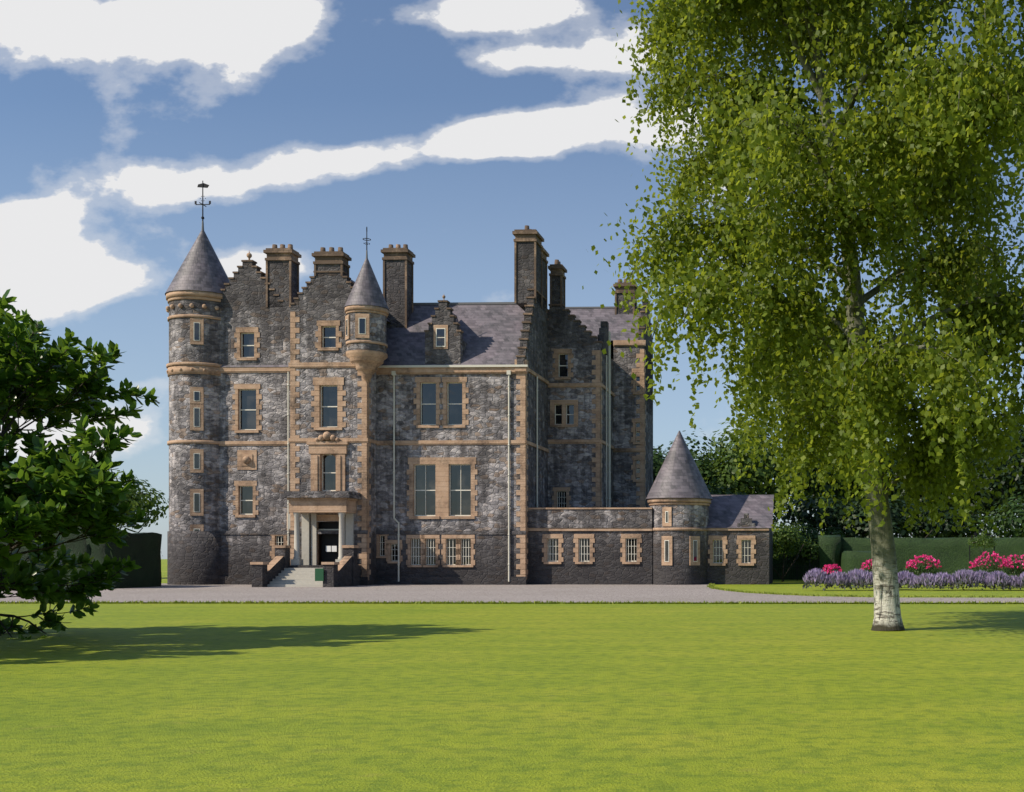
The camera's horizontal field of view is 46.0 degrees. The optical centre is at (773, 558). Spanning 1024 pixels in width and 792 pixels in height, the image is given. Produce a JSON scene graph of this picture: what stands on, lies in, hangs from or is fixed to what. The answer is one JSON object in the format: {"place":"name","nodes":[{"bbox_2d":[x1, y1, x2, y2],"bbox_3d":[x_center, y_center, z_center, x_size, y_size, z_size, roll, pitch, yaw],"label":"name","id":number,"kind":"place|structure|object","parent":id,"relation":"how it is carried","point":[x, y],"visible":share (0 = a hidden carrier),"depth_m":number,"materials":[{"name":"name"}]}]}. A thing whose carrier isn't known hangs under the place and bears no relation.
{"place":"outdoors","nodes":[
{"label":"outdoors","id":0,"kind":"place"},
{"bbox_2d":[0,559,1023,791],"bbox_3d":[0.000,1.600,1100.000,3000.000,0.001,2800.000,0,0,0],"label":"lawn","id":1,"kind":"structure","parent":0,"point":[476,698],"depth_m":13.31,"materials":[{"name":"green plant"}]},
{"bbox_2d":[0,289,159,638],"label":"tree","id":2,"kind":"object","parent":1,"relation":"on","point":[47,494],"visible":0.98,"depth_m":21.46,"materials":[{"name":"green plant"}]},
{"bbox_2d":[77,470,168,532],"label":"tree","id":3,"kind":"object","parent":1,"relation":"on","point":[134,500],"visible":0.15,"depth_m":93.16,"materials":[{"name":"green plant"}]},
{"bbox_2d":[165,181,773,586],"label":"castle","id":4,"kind":"structure","parent":1,"relation":"on","point":[332,424],"depth_m":70.38,"materials":[{"name":"stone"}]},
{"bbox_2d":[0,527,1023,588],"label":"hedges","id":5,"kind":"object","parent":1,"relation":"on","point":[847,554],"visible":0.33,"depth_m":74.65,"materials":[{"name":"green plant"}]},
{"bbox_2d":[1,583,1022,603],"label":"edge grass","id":6,"kind":"structure","parent":1,"relation":"on","point":[711,585],"depth_m":40.91,"materials":[{"name":"green plant"}]},
{"bbox_2d":[0,602,1023,603],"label":"turf edge","id":7,"kind":"object","parent":1,"relation":"on","point":[464,603],"visible":0.78,"depth_m":40.85,"materials":[{"name":"green plant"}]},
{"bbox_2d":[0,583,1023,602],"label":"gravel drive","id":8,"kind":"structure","parent":1,"relation":"on","point":[163,592],"depth_m":51.13,"materials":[{"name":"grey gravel"}]},
{"bbox_2d":[653,428,720,491],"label":"tree","id":9,"kind":"object","parent":1,"relation":"on","point":[658,458],"visible":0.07,"depth_m":95.17,"materials":[{"name":"green plant"}]},
{"bbox_2d":[707,481,796,533],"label":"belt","id":10,"kind":"object","parent":1,"relation":"on","point":[718,491],"visible":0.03,"depth_m":90.19,"materials":[{"name":"green plant"}]},
{"bbox_2d":[687,420,822,522],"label":"tree","id":11,"kind":"object","parent":1,"relation":"on","point":[729,468],"visible":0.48,"depth_m":95.32,"materials":[{"name":"green plant"}]},
{"bbox_2d":[772,520,818,581],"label":"shrub","id":12,"kind":"object","parent":1,"relation":"on","point":[785,537],"visible":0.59,"depth_m":78.48,"materials":[{"name":"green plant"}]},
{"bbox_2d":[774,565,818,579],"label":"railing","id":13,"kind":"object","parent":1,"relation":"on","point":[802,567],"visible":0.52,"depth_m":82.99,"materials":[{"name":"black metal"}]},
{"bbox_2d":[582,0,1023,630],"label":"birch tree","id":14,"kind":"object","parent":1,"relation":"on","point":[918,142],"visible":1,"depth_m":23.70,"materials":[{"name":"green plant"}]},
{"bbox_2d":[779,519,845,579],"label":"shrub","id":15,"kind":"object","parent":1,"relation":"on","point":[814,533],"visible":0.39,"depth_m":84.72,"materials":[{"name":"green plant"}]},
{"bbox_2d":[822,564,841,587],"bbox_3d":[3.178,0.949,63.494,1.261,1.317,1.330,0,0,0],"label":"rose","id":16,"kind":"object","parent":1,"relation":"on","point":[828,569],"visible":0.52,"depth_m":63.27,"materials":[{"name":"pink plant"}]},
{"bbox_2d":[785,430,897,530],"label":"tree","id":17,"kind":"object","parent":1,"relation":"on","point":[827,487],"visible":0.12,"depth_m":99.81,"materials":[{"name":"green plant"}]},
{"bbox_2d":[792,429,900,526],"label":"tree","id":18,"kind":"object","parent":1,"relation":"on","point":[840,494],"depth_m":124.68,"materials":[{"name":"green plant"}]},
{"bbox_2d":[861,559,872,571],"bbox_3d":[5.601,0.769,62.520,1.897,1.679,1.784,0,0,0],"label":"rose","id":19,"kind":"object","parent":1,"relation":"on","point":[866,566],"visible":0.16,"depth_m":62.41,"materials":[{"name":"pink plant"}]},
{"bbox_2d":[775,493,986,537],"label":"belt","id":20,"kind":"object","parent":1,"relation":"on","point":[835,520],"visible":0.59,"depth_m":86.85,"materials":[{"name":"green plant"}]},
{"bbox_2d":[802,567,1023,590],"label":"lavender border","id":21,"kind":"object","parent":1,"relation":"on","point":[840,578],"visible":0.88,"depth_m":57.29,"materials":[{"name":"purple plant"}]},
{"bbox_2d":[904,554,943,587],"bbox_3d":[8.187,0.682,62.990,2.109,1.853,2.016,0,0,0],"label":"rose","id":22,"kind":"object","parent":1,"relation":"on","point":[926,568],"visible":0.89,"depth_m":62.73,"materials":[{"name":"pink plant"}]},
{"bbox_2d":[856,436,1017,537],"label":"tree","id":23,"kind":"object","parent":1,"relation":"on","point":[902,492],"visible":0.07,"depth_m":97.21,"materials":[{"name":"green plant"}]},
{"bbox_2d":[944,573,981,589],"bbox_3d":[9.586,1.149,58.575,1.764,0.956,1.824,0,0,33],"label":"border shrub","id":24,"kind":"object","parent":1,"relation":"on","point":[960,579],"visible":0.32,"depth_m":57.97,"materials":[{"name":"purple plant"}]},
{"bbox_2d":[969,532,994,584],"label":"rose arch","id":25,"kind":"structure","parent":1,"relation":"on","point":[975,533],"depth_m":65.97,"materials":[{"name":"black metal"}]},
{"bbox_2d":[967,531,998,556],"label":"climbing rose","id":26,"kind":"object","parent":25,"relation":"attached to","point":[982,542],"visible":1,"depth_m":65.85,"materials":[{"name":"green plant"}]},
{"bbox_2d":[968,551,1011,587],"bbox_3d":[11.574,0.603,62.008,2.339,2.011,2.388,0,0,0],"label":"rose","id":27,"kind":"object","parent":1,"relation":"on","point":[989,565],"visible":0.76,"depth_m":61.64,"materials":[{"name":"pink plant"}]},
{"bbox_2d":[960,425,1023,536],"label":"tree","id":28,"kind":"object","parent":1,"relation":"on","point":[1018,485],"visible":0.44,"depth_m":93.96,"materials":[{"name":"green plant"}]},
{"bbox_2d":[966,492,1023,537],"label":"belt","id":29,"kind":"object","parent":1,"relation":"on","point":[1016,530],"visible":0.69,"depth_m":86.69,"materials":[{"name":"green plant"}]},
{"bbox_2d":[967,405,1023,537],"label":"tree","id":30,"kind":"object","parent":1,"relation":"on","point":[1005,445],"visible":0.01,"depth_m":121.95,"materials":[{"name":"green plant"}]},
{"bbox_2d":[996,574,1018,589],"bbox_3d":[11.824,1.195,58.090,1.637,0.865,1.382,0,0,0],"label":"border shrub","id":31,"kind":"object","parent":1,"relation":"on","point":[1008,577],"visible":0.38,"depth_m":57.69,"materials":[{"name":"purple plant"}]},
{"bbox_2d":[999,554,1023,575],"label":"rose","id":32,"kind":"object","parent":1,"relation":"on","point":[1018,569],"visible":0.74,"depth_m":62.55,"materials":[{"name":"pink plant"}]},
{"bbox_2d":[0,0,1023,558],"label":"sky","id":33,"kind":"structure","parent":0,"point":[441,129],"materials":[{"name":"blue"}]}
]}

